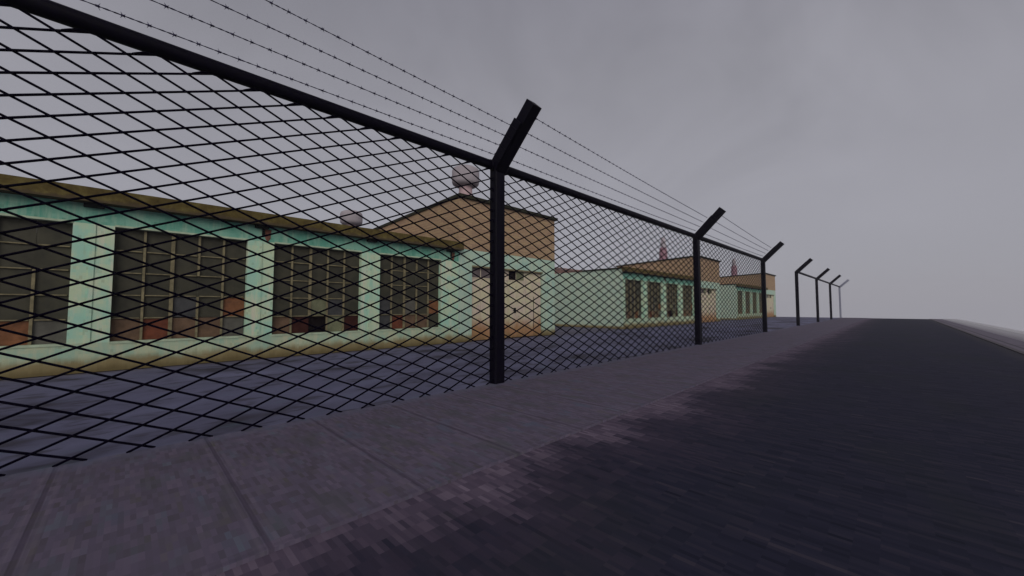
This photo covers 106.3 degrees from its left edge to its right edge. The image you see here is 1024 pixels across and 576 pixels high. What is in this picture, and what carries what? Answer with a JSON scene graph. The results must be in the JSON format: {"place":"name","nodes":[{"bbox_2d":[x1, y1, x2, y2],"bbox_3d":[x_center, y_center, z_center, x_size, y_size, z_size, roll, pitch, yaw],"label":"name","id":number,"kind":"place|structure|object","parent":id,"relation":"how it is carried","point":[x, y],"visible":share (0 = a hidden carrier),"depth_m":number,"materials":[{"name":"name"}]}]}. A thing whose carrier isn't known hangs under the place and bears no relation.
{"place":"outdoors","nodes":[
{"label":"outdoors","id":0,"kind":"place"},
{"bbox_2d":[0,164,557,379],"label":"workshop building","id":1,"kind":"structure","parent":0,"point":[43,281],"depth_m":7.58,"materials":[{"name":"teal paint"}]},
{"bbox_2d":[0,213,72,348],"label":"window","id":2,"kind":"structure","parent":1,"relation":"in","point":[39,281],"depth_m":5.88,"materials":[{"name":"brown glass"}]},
{"bbox_2d":[109,225,246,343],"bbox_3d":[-6.027,-0.031,7.083,1.865,1.980,0.150,3,-4,-45],"label":"window","id":3,"kind":"structure","parent":1,"relation":"in","point":[148,294],"depth_m":7.02,"materials":[{"name":"brown glass"}]},
{"bbox_2d":[272,242,361,335],"bbox_3d":[-4.396,0.051,8.745,1.865,1.980,0.202,3,-4,-45],"label":"window","id":4,"kind":"structure","parent":1,"relation":"in","point":[280,256],"depth_m":8.71,"materials":[{"name":"brown glass"}]},
{"bbox_2d":[340,210,362,225],"bbox_3d":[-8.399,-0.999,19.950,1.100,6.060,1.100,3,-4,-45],"label":"roof vent","id":5,"kind":"object","parent":1,"relation":"on","point":[355,219],"visible":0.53,"depth_m":19.66,"materials":[{"name":"metal"}]},
{"bbox_2d":[379,253,441,330],"bbox_3d":[-2.725,0.131,10.374,1.845,1.980,0.149,3,-4,-45],"label":"window","id":6,"kind":"structure","parent":1,"relation":"in","point":[399,272],"depth_m":10.37,"materials":[{"name":"brown glass"}]},
{"bbox_2d":[472,267,507,340],"bbox_3d":[-0.722,0.516,12.403,1.600,2.270,0.070,3,-4,-45],"label":"garage door","id":7,"kind":"structure","parent":1,"relation":"in","point":[480,272],"depth_m":12.16,"materials":[{"name":"beige paint"}]},
{"bbox_2d":[508,271,540,337],"bbox_3d":[0.467,0.573,13.553,1.680,2.270,0.122,3,-4,-45],"label":"garage door","id":8,"kind":"structure","parent":1,"relation":"in","point":[515,275],"depth_m":13.51,"materials":[{"name":"beige paint"}]},
{"bbox_2d":[0,317,835,475],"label":"yard","id":9,"kind":"structure","parent":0,"point":[36,418],"depth_m":5.07,"materials":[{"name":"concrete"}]},
{"bbox_2d":[0,318,867,575],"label":"pavement","id":10,"kind":"structure","parent":0,"point":[213,505],"depth_m":2.47,"materials":[{"name":"concrete"}]},
{"bbox_2d":[0,0,783,476],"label":"chain link fence","id":11,"kind":"object","parent":10,"relation":"on","point":[496,164],"visible":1,"depth_m":3.64,"materials":[{"name":"black metal"}]},
{"bbox_2d":[795,258,848,325],"bbox_3d":[24.483,0.625,29.554,23.248,3.762,0.840,3,-4,-45],"label":"fence frame","id":12,"kind":"object","parent":10,"relation":"on","point":[803,266],"visible":1,"depth_m":26.95,"materials":[{"name":"black paint"}]},
{"bbox_2d":[0,0,1023,333],"label":"sky","id":13,"kind":"structure","parent":0,"point":[881,142],"materials":[{"name":"grey"}]},
{"bbox_2d":[215,318,1023,575],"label":"road","id":14,"kind":"structure","parent":0,"point":[879,447],"depth_m":2.27,"materials":[{"name":"grey asphalt"}]},
{"bbox_2d":[555,237,720,328],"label":"workshop building","id":15,"kind":"structure","parent":0,"point":[572,297],"depth_m":20.55,"materials":[{"name":"teal paint"}]},
{"bbox_2d":[625,279,642,319],"bbox_3d":[6.053,0.563,19.130,1.865,1.980,0.152,3,-4,-45],"label":"window","id":16,"kind":"structure","parent":15,"relation":"in","point":[634,282],"depth_m":19.23,"materials":[{"name":"brown glass"}]},
{"bbox_2d":[647,281,662,318],"bbox_3d":[7.702,0.644,20.773,1.865,1.980,0.150,3,-4,-45],"label":"window","id":17,"kind":"structure","parent":15,"relation":"in","point":[655,284],"depth_m":20.88,"materials":[{"name":"brown glass"}]},
{"bbox_2d":[666,283,678,317],"bbox_3d":[9.333,0.726,22.436,1.865,1.980,0.202,3,-4,-45],"label":"window","id":18,"kind":"structure","parent":15,"relation":"in","point":[673,291],"depth_m":22.54,"materials":[{"name":"brown glass"}]},
{"bbox_2d":[682,284,693,316],"bbox_3d":[11.004,0.806,24.065,1.845,1.980,0.149,3,-4,-45],"label":"window","id":19,"kind":"structure","parent":15,"relation":"in","point":[684,292],"depth_m":24.17,"materials":[{"name":"brown glass"}]},
{"bbox_2d":[701,289,707,321],"bbox_3d":[13.006,1.191,26.094,1.600,2.270,0.070,3,-4,-45],"label":"garage door","id":20,"kind":"structure","parent":15,"relation":"in","point":[704,291],"depth_m":26.21,"materials":[{"name":"beige paint"}]},
{"bbox_2d":[707,289,715,321],"bbox_3d":[14.196,1.248,27.244,1.680,2.270,0.122,3,-4,-45],"label":"garage door","id":21,"kind":"structure","parent":15,"relation":"in","point":[708,291],"depth_m":27.21,"materials":[{"name":"beige paint"}]},
{"bbox_2d":[720,258,775,319],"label":"workshop building","id":22,"kind":"structure","parent":0,"point":[770,295],"depth_m":35.57,"materials":[{"name":"paint"}]},
{"bbox_2d":[737,290,742,313],"bbox_3d":[19.066,1.203,32.107,1.865,1.980,0.152,3,-4,-45],"label":"window","id":23,"kind":"structure","parent":22,"relation":"in","point":[739,293],"depth_m":32.22,"materials":[{"name":"brown glass"}]},
{"bbox_2d":[745,291,749,313],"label":"window","id":24,"kind":"structure","parent":22,"relation":"in","point":[745,291],"depth_m":33.93,"materials":[{"name":"brown glass"}]},
{"bbox_2d":[752,292,756,313],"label":"window","id":25,"kind":"structure","parent":22,"relation":"in","point":[752,292],"depth_m":35.56,"materials":[{"name":"brown glass"}]},
{"bbox_2d":[767,295,769,316],"bbox_3d":[26.020,1.831,39.072,1.600,2.270,0.070,3,-4,-45],"label":"garage door","id":26,"kind":"structure","parent":22,"relation":"in","point":[768,299],"depth_m":39.18,"materials":[{"name":"beige paint"}]},
{"bbox_2d":[769,295,773,316],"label":"garage door","id":27,"kind":"structure","parent":22,"relation":"in","point":[770,296],"depth_m":40.22,"materials":[{"name":"beige paint"}]},
{"bbox_2d":[930,319,1023,354],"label":"pavement","id":28,"kind":"structure","parent":0,"point":[1012,341],"depth_m":14.71,"materials":[{"name":"grey concrete"}]}
]}

